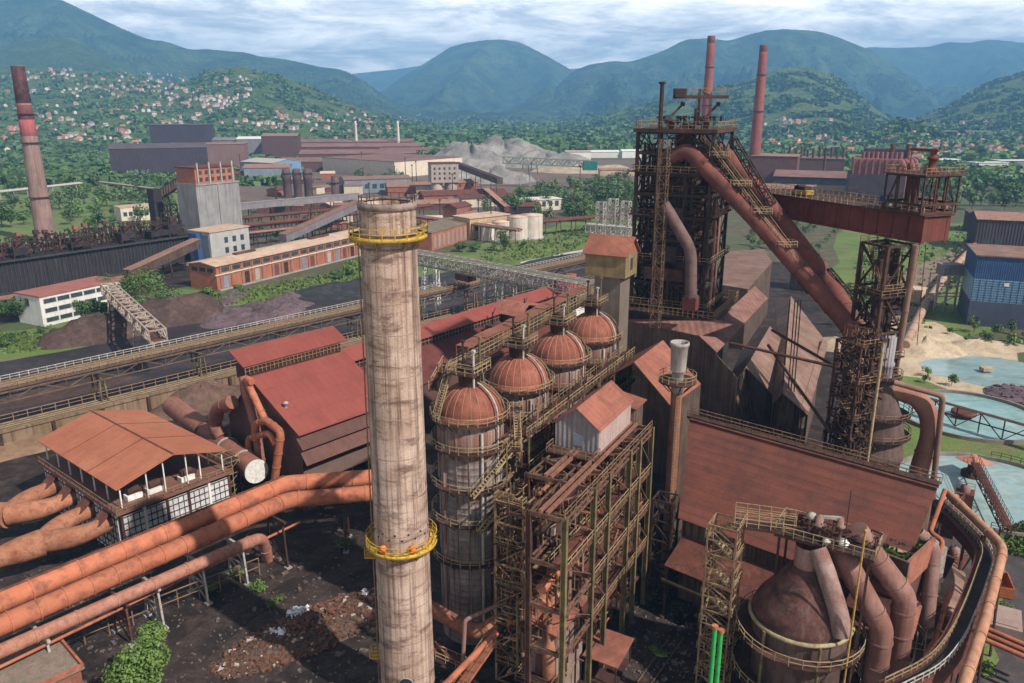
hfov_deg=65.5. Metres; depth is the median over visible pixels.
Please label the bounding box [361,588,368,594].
white bags
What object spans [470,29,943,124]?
mountain
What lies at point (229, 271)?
brick hall
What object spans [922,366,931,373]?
woodland tree
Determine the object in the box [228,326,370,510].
red hall
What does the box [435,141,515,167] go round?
spoil heap
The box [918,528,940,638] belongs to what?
vent pipe
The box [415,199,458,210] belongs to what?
works shed
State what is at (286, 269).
door
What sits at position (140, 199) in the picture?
woodland tree
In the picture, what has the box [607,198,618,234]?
lattice mast
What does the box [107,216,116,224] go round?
woodland tree
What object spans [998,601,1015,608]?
weed clump
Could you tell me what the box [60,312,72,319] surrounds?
window
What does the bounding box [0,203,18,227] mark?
woodland tree
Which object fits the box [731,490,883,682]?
gas washer
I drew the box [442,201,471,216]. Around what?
works shed
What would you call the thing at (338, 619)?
scrap pile
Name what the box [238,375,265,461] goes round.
wall pipe
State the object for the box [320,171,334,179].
works shed
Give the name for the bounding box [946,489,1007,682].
edge pipe
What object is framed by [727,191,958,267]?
works ground
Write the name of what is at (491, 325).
roof gear
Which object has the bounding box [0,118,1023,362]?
ground
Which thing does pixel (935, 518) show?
frame pipe
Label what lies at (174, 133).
mill hall
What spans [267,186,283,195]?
works shed
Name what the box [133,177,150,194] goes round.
woodland tree
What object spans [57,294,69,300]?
window
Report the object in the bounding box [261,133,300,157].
mill hall
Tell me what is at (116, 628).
pipe trestle
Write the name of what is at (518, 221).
storage tank
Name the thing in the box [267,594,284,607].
weed clump
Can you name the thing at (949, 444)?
grass bank
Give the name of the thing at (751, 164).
hoist beam
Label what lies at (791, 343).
hanging pipe
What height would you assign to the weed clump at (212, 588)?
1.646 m
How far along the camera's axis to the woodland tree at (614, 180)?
723.91 m
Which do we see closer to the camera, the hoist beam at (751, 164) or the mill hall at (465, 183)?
the hoist beam at (751, 164)
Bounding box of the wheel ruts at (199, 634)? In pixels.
[156,548,329,670]
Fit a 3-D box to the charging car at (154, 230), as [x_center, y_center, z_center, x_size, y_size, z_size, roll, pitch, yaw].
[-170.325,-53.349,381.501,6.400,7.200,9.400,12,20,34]
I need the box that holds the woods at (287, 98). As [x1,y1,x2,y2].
[0,69,440,149]
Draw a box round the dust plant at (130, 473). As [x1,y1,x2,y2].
[37,410,233,546]
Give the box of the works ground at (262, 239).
[0,206,562,255]
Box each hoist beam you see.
[728,137,776,206]
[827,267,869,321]
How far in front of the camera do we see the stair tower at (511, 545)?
103.97 m
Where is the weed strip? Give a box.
[982,568,1005,678]
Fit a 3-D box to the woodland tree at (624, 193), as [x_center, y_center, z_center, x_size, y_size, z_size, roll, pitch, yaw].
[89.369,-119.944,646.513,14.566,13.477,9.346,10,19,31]
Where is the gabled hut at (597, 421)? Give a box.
[546,380,633,462]
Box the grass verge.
[0,269,360,361]
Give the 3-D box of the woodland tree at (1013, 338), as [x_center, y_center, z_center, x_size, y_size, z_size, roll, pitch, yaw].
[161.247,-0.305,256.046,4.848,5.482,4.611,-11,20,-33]
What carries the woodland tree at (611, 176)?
on the mill ground at (253, 193)
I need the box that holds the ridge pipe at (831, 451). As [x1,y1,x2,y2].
[732,424,934,479]
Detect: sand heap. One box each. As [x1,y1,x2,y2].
[823,336,841,351]
[901,334,967,358]
[951,338,1023,353]
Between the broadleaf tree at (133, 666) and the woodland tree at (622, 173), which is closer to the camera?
the broadleaf tree at (133, 666)
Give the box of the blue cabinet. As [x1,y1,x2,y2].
[879,194,893,205]
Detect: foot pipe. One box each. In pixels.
[432,600,515,638]
[433,640,464,674]
[443,630,498,682]
[461,603,498,660]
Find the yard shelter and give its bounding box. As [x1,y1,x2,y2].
[582,629,633,682]
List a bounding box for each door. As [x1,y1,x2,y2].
[223,275,228,287]
[245,271,249,282]
[255,268,259,279]
[274,264,278,274]
[284,261,288,272]
[302,257,305,267]
[310,255,314,265]
[327,251,330,261]
[335,250,338,259]
[343,248,346,257]
[350,246,353,255]
[535,653,541,674]
[573,433,582,446]
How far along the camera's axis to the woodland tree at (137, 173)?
779.98 m
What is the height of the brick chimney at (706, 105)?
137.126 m
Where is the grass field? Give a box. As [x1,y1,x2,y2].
[832,222,993,337]
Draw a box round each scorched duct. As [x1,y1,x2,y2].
[0,479,76,527]
[0,503,113,567]
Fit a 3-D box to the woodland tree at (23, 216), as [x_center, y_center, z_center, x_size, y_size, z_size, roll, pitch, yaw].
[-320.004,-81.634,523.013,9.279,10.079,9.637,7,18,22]
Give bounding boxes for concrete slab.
[988,605,1022,639]
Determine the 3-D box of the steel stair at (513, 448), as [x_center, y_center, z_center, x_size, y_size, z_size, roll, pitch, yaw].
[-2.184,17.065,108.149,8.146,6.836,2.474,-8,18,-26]
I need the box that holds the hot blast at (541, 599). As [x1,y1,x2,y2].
[532,511,622,615]
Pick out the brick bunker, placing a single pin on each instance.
(912, 567)
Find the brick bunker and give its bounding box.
[846,533,935,648]
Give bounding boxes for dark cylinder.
[281,168,291,197]
[292,168,302,197]
[302,168,311,196]
[330,176,339,193]
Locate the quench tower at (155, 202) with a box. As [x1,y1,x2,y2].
[147,188,179,224]
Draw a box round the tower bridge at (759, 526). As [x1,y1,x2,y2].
[734,502,796,535]
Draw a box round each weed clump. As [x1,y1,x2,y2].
[196,581,218,592]
[222,566,247,576]
[246,578,267,591]
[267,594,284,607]
[332,534,356,548]
[648,643,670,656]
[978,660,999,675]
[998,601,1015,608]
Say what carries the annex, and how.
on the ground at (736, 240)
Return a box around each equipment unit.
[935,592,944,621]
[938,607,953,638]
[940,490,964,539]
[943,542,967,577]
[955,481,975,509]
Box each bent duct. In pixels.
[829,551,893,682]
[846,522,916,675]
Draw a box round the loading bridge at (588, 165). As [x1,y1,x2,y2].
[502,156,597,186]
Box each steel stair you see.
[432,363,455,420]
[470,439,520,498]
[476,477,523,534]
[510,397,522,455]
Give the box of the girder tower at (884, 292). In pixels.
[834,233,913,447]
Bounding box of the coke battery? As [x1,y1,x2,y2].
[0,217,190,300]
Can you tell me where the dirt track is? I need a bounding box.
[865,242,966,322]
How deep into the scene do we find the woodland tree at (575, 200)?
611.92 m
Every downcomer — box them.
[668,144,865,352]
[703,144,867,334]
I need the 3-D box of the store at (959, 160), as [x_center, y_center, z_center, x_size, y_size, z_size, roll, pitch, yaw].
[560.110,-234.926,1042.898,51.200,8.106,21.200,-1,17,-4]
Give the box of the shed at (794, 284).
[789,257,825,291]
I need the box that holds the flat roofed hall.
[722,249,771,349]
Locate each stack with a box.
[658,339,696,578]
[822,148,827,170]
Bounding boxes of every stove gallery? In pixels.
[512,345,634,437]
[515,373,635,470]
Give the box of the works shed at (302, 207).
[257,204,305,213]
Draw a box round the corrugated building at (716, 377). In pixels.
[627,286,767,476]
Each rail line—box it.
[636,639,668,682]
[651,637,684,682]
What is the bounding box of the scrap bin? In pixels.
[999,572,1014,598]
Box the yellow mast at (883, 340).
[866,338,887,460]
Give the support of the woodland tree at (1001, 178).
on the ground at (736, 240)
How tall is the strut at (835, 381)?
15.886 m
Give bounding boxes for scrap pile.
[208,586,377,679]
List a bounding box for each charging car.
[4,236,30,258]
[63,233,90,250]
[112,221,137,243]
[143,221,169,239]
[160,211,181,236]
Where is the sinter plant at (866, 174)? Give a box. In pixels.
[845,144,919,202]
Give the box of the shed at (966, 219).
[963,209,1023,230]
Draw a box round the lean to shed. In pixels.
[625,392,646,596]
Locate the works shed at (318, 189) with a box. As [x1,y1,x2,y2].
[312,186,324,193]
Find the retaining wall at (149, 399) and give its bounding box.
[0,275,594,445]
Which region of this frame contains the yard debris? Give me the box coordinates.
[0,499,749,682]
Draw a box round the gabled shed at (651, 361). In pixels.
[601,340,700,536]
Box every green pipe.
[708,623,718,682]
[714,627,724,682]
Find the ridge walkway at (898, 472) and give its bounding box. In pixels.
[687,407,942,487]
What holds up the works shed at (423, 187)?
on the mill ground at (253, 193)
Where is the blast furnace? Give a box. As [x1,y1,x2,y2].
[628,82,738,364]
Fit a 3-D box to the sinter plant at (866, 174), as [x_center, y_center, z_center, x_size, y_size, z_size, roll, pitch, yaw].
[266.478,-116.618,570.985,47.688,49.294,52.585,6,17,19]
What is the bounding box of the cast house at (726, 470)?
[661,418,937,681]
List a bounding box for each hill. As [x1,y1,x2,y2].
[0,39,139,75]
[159,66,396,138]
[593,67,890,141]
[877,120,940,147]
[918,76,1023,133]
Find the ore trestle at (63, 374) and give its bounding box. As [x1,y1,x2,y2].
[0,253,584,403]
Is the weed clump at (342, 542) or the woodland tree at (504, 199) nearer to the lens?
the weed clump at (342, 542)
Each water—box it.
[899,392,1023,439]
[899,456,1023,529]
[919,355,1023,386]
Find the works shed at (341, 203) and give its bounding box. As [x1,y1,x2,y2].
[334,202,358,210]
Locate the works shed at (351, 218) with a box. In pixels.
[324,212,352,224]
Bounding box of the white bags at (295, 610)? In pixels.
[286,604,308,618]
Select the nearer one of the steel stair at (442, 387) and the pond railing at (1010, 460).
the steel stair at (442, 387)
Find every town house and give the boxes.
[913,154,923,158]
[992,144,1001,149]
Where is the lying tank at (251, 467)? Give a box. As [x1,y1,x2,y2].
[162,396,267,490]
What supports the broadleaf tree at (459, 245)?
on the grass meadow
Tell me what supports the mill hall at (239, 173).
on the mill ground at (253, 193)
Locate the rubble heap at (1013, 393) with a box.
[983,383,1023,405]
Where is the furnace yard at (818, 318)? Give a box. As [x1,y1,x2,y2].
[712,262,847,446]
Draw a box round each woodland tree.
[0,189,11,199]
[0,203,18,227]
[0,339,11,346]
[3,180,20,193]
[5,193,18,209]
[12,175,25,191]
[13,170,25,179]
[15,210,31,224]
[18,176,28,193]
[19,197,30,211]
[36,325,46,333]
[49,197,57,208]
[52,190,71,209]
[55,177,69,187]
[61,195,82,209]
[61,207,75,223]
[62,185,76,201]
[63,170,76,181]
[70,179,83,193]
[71,206,84,217]
[77,187,91,203]
[82,181,92,188]
[82,217,93,226]
[85,202,98,209]
[86,170,98,185]
[88,209,105,226]
[90,206,102,213]
[92,194,108,207]
[97,186,110,206]
[101,169,112,174]
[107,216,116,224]
[108,187,130,204]
[108,206,114,215]
[113,177,130,189]
[123,186,137,203]
[125,169,142,176]
[128,176,138,184]
[131,204,148,221]
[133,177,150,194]
[133,189,147,201]
[134,169,151,177]
[137,195,147,203]
[148,178,156,186]
[162,173,174,178]
[162,176,172,183]
[166,197,175,205]
[271,231,280,240]
[353,168,363,175]
[387,168,399,174]
[491,240,499,246]
[502,193,514,201]
[502,193,521,210]
[516,186,527,196]
[520,195,531,201]
[520,240,527,247]
[526,188,535,196]
[532,202,543,212]
[533,181,547,192]
[533,185,543,196]
[536,207,553,217]
[539,179,559,186]
[545,189,561,197]
[549,185,559,196]
[557,187,568,195]
[557,189,577,201]
[560,199,577,216]
[565,176,575,186]
[567,192,583,203]
[570,203,589,221]
[571,178,583,187]
[572,201,583,211]
[574,191,590,202]
[578,184,590,192]
[582,195,596,208]
[584,206,599,221]
[592,186,609,204]
[594,178,607,188]
[598,189,610,201]
[603,179,618,196]
[606,173,615,179]
[606,184,616,197]
[608,189,622,204]
[609,188,621,198]
[612,178,621,186]
[613,171,620,177]
[615,185,627,200]
[618,178,630,192]
[619,169,630,179]
[620,195,633,211]
[623,192,639,205]
[624,181,633,187]
[745,234,755,243]
[754,238,764,246]
[800,225,810,233]
[811,242,823,249]
[920,181,930,197]
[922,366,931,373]
[922,374,930,380]
[925,184,943,196]
[941,178,955,189]
[942,185,965,198]
[947,192,962,208]
[948,373,958,384]
[951,246,961,256]
[954,176,964,189]
[961,188,979,205]
[963,185,981,209]
[964,333,971,339]
[968,316,980,330]
[970,168,987,174]
[970,181,991,194]
[979,192,986,205]
[981,332,995,341]
[986,191,1001,206]
[991,166,1002,173]
[991,178,997,190]
[991,323,1003,333]
[994,174,1006,190]
[994,181,1009,192]
[997,191,1013,210]
[1006,318,1017,332]
[1006,332,1023,343]
[1009,186,1023,206]
[1010,180,1023,200]
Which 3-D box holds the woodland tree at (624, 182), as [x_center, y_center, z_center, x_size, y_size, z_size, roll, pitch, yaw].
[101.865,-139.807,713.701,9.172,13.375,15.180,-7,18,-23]
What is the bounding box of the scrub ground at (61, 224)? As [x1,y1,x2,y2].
[0,184,178,244]
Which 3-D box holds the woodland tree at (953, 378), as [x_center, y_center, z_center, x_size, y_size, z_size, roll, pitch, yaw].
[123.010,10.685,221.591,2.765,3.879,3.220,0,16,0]
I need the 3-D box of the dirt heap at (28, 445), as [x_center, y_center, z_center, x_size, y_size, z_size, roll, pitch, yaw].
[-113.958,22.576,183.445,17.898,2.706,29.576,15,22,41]
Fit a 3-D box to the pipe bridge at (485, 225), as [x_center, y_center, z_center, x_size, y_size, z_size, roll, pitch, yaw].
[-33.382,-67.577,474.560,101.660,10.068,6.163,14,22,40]
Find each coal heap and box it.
[294,280,362,300]
[418,267,531,294]
[520,252,584,271]
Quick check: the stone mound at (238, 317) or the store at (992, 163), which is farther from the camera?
the store at (992, 163)
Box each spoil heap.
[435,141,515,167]
[459,165,535,183]
[480,135,556,156]
[505,149,589,167]
[531,164,628,173]
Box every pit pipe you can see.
[924,588,951,654]
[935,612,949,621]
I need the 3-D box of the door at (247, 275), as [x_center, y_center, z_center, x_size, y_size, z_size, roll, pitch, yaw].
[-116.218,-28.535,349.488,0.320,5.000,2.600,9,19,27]
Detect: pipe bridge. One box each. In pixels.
[0,182,82,198]
[97,181,176,198]
[242,208,347,237]
[243,203,432,240]
[249,220,346,246]
[416,214,522,243]
[543,212,632,234]
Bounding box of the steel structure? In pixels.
[502,420,654,682]
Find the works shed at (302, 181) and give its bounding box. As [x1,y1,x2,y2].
[291,177,313,183]
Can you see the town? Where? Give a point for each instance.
(201, 98)
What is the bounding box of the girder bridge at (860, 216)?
[748,182,954,243]
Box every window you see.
[43,297,56,303]
[44,306,57,313]
[46,315,59,322]
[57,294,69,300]
[58,303,71,309]
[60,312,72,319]
[70,291,82,297]
[73,309,85,315]
[83,288,95,294]
[97,296,106,300]
[221,266,228,271]
[232,264,239,268]
[983,238,990,243]
[994,239,1001,244]
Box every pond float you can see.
[951,407,976,418]
[979,366,993,372]
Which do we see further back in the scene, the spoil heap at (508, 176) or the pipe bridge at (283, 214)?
the spoil heap at (508, 176)
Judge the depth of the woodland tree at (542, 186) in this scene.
671.31 m
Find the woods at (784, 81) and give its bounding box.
[557,71,1023,139]
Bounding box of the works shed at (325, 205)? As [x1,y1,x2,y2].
[319,201,341,208]
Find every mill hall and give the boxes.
[108,142,207,173]
[149,124,214,142]
[191,142,248,167]
[211,137,236,141]
[234,171,243,175]
[236,136,261,153]
[240,158,301,172]
[243,163,291,177]
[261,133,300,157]
[282,157,322,171]
[299,149,415,156]
[301,138,413,142]
[301,143,420,149]
[321,153,461,176]
[339,175,410,192]
[379,147,444,152]
[384,181,444,195]
[418,188,506,199]
[445,179,477,189]
[452,211,510,239]
[453,192,516,206]
[501,202,541,214]
[751,153,800,182]
[763,183,845,197]
[773,169,847,185]
[788,146,845,170]
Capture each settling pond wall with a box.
[900,452,1023,536]
[907,389,1023,443]
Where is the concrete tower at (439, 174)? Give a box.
[427,161,458,189]
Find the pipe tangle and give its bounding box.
[499,337,635,632]
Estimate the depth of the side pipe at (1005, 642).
108.02 m
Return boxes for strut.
[730,342,842,368]
[767,344,830,432]
[771,329,842,370]
[829,335,845,421]
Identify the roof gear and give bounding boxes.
[485,308,500,340]
[546,290,560,313]
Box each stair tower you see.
[491,472,539,682]
[694,510,746,682]
[822,324,889,460]
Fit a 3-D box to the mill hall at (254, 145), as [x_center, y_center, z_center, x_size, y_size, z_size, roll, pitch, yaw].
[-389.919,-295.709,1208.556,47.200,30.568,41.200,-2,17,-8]
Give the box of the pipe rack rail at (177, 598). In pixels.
[59,558,260,644]
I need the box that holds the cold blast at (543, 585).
[536,569,559,593]
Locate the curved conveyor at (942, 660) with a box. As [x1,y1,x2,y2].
[878,494,996,682]
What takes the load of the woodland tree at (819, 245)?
on the works ground at (736, 221)
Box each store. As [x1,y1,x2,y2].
[564,150,590,159]
[590,150,620,157]
[598,168,634,175]
[620,149,641,157]
[922,158,961,161]
[965,161,1009,165]
[990,159,1023,165]
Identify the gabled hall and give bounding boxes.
[732,326,780,433]
[769,296,827,443]
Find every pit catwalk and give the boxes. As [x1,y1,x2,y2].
[910,621,943,657]
[910,624,926,664]
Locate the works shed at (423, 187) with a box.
[415,185,430,189]
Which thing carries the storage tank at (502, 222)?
on the grass meadow
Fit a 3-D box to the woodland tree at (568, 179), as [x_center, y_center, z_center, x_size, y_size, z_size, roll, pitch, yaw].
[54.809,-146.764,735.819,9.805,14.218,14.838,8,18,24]
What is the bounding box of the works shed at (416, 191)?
[415,189,451,193]
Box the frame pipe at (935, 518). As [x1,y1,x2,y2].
[928,488,947,554]
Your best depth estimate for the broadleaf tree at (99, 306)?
293.43 m
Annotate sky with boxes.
[63,0,1023,73]
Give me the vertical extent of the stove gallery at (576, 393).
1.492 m
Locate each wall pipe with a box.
[208,395,238,439]
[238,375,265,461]
[243,376,267,417]
[245,431,275,450]
[251,417,284,479]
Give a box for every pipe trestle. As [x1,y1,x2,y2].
[30,623,50,652]
[107,589,136,645]
[139,575,168,629]
[185,554,212,606]
[224,537,250,586]
[267,515,291,569]
[342,503,351,553]
[972,643,984,682]
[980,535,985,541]
[989,585,1000,656]
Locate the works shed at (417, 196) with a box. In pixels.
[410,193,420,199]
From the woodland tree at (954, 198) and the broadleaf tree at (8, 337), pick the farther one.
the woodland tree at (954, 198)
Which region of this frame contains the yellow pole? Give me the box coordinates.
[843,529,866,682]
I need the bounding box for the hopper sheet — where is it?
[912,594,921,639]
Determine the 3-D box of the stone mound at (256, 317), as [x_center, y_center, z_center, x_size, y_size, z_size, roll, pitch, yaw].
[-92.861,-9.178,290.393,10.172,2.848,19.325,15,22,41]
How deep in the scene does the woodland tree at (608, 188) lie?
665.61 m
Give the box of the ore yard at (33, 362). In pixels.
[0,265,594,422]
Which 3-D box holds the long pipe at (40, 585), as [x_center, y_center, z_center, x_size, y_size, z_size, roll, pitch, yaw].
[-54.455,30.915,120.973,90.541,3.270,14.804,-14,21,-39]
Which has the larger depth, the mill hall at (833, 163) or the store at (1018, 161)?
the store at (1018, 161)
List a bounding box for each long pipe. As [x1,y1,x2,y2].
[0,469,371,613]
[0,485,372,636]
[0,533,273,658]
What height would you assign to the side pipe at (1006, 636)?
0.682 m
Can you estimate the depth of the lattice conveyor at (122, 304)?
246.34 m
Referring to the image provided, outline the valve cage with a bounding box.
[881,148,964,215]
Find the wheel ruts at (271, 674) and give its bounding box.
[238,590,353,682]
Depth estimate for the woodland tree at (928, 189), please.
624.03 m
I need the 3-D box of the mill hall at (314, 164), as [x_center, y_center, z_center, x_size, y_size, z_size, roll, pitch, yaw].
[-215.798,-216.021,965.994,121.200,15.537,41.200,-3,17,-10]
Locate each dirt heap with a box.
[0,433,50,461]
[150,379,240,420]
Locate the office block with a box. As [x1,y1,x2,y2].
[13,276,120,326]
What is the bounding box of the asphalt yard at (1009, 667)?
[928,521,1023,682]
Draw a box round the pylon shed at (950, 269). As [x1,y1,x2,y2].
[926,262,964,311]
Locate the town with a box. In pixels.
[1,71,1023,158]
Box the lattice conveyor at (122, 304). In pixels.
[100,282,167,351]
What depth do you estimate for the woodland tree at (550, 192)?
613.44 m
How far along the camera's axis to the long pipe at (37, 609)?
119.66 m
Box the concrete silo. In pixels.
[174,161,242,232]
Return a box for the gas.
[533,461,615,548]
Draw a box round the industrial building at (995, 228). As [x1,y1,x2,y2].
[966,211,1023,245]
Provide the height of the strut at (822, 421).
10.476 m
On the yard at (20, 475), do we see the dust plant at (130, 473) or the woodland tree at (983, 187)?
the dust plant at (130, 473)
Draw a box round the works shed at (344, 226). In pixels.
[323,220,346,229]
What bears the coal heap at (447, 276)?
on the ore yard at (33, 362)
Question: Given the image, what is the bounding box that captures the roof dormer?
[495,299,555,327]
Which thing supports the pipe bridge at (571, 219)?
on the grass meadow
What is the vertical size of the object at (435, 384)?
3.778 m
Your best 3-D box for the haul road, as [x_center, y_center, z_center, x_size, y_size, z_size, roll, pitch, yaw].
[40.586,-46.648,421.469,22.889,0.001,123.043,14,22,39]
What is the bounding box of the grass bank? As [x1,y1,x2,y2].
[901,376,1023,544]
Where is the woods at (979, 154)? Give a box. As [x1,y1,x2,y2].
[733,124,1023,189]
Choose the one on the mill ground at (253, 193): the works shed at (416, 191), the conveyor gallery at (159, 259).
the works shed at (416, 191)
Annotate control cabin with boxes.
[936,540,947,593]
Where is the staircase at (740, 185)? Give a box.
[693,126,807,293]
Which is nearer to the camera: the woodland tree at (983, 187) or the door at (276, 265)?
the door at (276, 265)
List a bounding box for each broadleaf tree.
[0,296,26,315]
[0,299,10,315]
[0,334,16,344]
[71,299,91,314]
[91,300,109,312]
[96,270,143,300]
[99,618,170,682]
[120,266,166,300]
[129,296,148,306]
[151,287,183,298]
[199,287,215,294]
[233,284,246,291]
[279,197,290,211]
[329,270,344,278]
[341,258,357,273]
[454,241,468,249]
[469,241,480,250]
[478,193,493,210]
[496,227,509,251]
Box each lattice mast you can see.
[595,201,606,231]
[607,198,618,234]
[620,200,631,235]
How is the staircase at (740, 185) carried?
attached to the blast furnace
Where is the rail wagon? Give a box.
[557,273,575,281]
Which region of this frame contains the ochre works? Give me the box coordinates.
[910,286,927,302]
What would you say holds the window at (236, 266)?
in the brick hall at (229, 271)
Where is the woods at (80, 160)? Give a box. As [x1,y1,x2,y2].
[0,141,303,185]
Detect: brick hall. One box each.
[186,228,360,290]
[416,217,467,250]
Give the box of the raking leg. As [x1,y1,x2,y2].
[894,244,919,371]
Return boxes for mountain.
[0,0,429,123]
[352,66,579,91]
[381,39,583,119]
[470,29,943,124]
[866,40,1023,117]
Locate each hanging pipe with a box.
[782,300,790,384]
[788,300,795,387]
[791,300,798,391]
[793,300,801,391]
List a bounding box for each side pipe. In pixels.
[985,638,1023,658]
[987,633,1023,652]
[988,627,1023,646]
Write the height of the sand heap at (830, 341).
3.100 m
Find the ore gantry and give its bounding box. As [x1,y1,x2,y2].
[417,249,594,316]
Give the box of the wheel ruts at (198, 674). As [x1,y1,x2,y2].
[181,552,371,682]
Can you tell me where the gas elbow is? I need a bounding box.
[893,385,937,476]
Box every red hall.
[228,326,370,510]
[341,277,592,425]
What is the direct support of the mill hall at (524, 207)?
on the works ground at (262, 239)
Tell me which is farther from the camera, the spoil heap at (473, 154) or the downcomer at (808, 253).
the spoil heap at (473, 154)
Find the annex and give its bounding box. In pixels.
[187,223,249,260]
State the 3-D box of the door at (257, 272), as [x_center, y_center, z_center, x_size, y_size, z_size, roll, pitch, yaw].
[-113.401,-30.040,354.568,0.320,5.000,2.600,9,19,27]
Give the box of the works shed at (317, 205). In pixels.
[295,197,343,209]
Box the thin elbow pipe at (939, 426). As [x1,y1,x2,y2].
[892,379,945,520]
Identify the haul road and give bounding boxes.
[520,240,642,262]
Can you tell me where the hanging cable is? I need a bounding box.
[917,244,925,343]
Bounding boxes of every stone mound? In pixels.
[199,316,224,325]
[199,319,236,328]
[207,312,230,319]
[219,288,249,297]
[221,297,241,304]
[223,306,251,312]
[225,309,252,315]
[228,312,264,321]
[236,313,274,324]
[243,301,264,308]
[251,305,274,312]
[257,301,279,308]
[264,313,291,323]
[265,295,287,302]
[265,310,282,315]
[273,304,306,313]
[280,298,306,304]
[281,291,300,298]
[287,300,314,307]
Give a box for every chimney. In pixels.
[10,66,55,243]
[348,192,436,682]
[354,121,357,140]
[397,121,399,142]
[699,36,714,178]
[748,45,767,170]
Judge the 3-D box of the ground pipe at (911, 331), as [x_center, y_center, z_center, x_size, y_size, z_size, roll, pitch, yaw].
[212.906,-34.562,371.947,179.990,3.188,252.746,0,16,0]
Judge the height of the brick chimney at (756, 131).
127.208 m
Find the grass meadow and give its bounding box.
[418,217,638,276]
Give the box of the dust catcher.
[844,334,911,468]
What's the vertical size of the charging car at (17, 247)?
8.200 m
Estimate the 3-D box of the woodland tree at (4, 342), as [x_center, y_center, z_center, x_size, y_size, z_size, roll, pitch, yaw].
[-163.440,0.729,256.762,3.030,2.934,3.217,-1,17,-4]
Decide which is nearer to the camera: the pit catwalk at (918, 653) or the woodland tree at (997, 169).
the pit catwalk at (918, 653)
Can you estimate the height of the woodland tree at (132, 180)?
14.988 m
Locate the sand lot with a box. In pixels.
[850,322,1017,393]
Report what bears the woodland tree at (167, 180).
on the scrub ground at (61, 224)
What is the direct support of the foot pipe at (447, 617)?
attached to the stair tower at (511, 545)
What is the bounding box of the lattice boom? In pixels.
[585,223,636,235]
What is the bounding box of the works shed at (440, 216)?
[422,215,442,223]
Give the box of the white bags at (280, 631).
[269,626,285,637]
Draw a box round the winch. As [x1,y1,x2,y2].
[792,184,814,195]
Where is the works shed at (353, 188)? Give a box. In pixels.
[343,184,362,194]
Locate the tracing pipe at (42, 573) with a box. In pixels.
[0,475,284,591]
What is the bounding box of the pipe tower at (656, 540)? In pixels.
[646,490,680,601]
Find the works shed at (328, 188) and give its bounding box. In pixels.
[312,184,331,191]
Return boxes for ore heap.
[0,373,135,410]
[34,308,165,349]
[134,292,223,327]
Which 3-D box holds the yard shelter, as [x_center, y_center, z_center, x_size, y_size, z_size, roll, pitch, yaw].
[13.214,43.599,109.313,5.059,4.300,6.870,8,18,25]
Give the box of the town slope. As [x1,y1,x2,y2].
[0,68,188,143]
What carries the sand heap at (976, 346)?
on the sand lot
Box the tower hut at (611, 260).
[582,233,640,353]
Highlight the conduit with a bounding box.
[0,521,300,668]
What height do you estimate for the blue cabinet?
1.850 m
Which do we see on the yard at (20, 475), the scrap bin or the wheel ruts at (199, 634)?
the wheel ruts at (199, 634)
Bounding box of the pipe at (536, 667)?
[515,593,587,682]
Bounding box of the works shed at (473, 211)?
[449,210,479,216]
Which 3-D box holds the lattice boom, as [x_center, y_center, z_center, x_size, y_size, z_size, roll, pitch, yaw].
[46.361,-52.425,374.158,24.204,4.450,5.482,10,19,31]
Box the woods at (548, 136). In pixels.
[394,114,645,154]
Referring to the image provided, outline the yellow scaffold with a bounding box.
[206,446,242,494]
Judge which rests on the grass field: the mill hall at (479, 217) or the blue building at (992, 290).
the blue building at (992, 290)
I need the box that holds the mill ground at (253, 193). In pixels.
[239,160,663,214]
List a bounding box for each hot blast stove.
[429,336,510,644]
[483,312,554,592]
[529,293,591,484]
[568,277,621,394]
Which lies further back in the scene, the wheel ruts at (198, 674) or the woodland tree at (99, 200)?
the woodland tree at (99, 200)
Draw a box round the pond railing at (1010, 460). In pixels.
[990,451,1023,531]
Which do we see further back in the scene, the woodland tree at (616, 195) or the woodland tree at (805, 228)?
the woodland tree at (616, 195)
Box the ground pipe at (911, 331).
[903,243,976,347]
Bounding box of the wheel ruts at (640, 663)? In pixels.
[619,600,684,682]
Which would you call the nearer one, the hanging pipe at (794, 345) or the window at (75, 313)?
the hanging pipe at (794, 345)
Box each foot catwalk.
[435,644,466,672]
[453,630,495,682]
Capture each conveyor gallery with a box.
[122,238,200,282]
[160,178,176,215]
[241,193,359,229]
[279,200,360,241]
[458,162,502,192]
[483,188,508,211]
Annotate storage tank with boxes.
[476,223,495,241]
[492,220,509,240]
[507,214,527,240]
[519,213,543,239]
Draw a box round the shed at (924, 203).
[892,201,940,211]
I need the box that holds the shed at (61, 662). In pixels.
[0,634,84,682]
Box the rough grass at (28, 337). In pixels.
[0,221,1023,557]
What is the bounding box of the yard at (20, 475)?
[0,410,910,682]
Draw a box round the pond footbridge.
[912,397,1023,439]
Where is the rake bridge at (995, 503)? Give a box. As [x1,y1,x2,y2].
[969,454,1013,536]
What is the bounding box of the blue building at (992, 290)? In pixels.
[957,243,1023,329]
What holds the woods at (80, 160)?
on the ground at (736, 240)

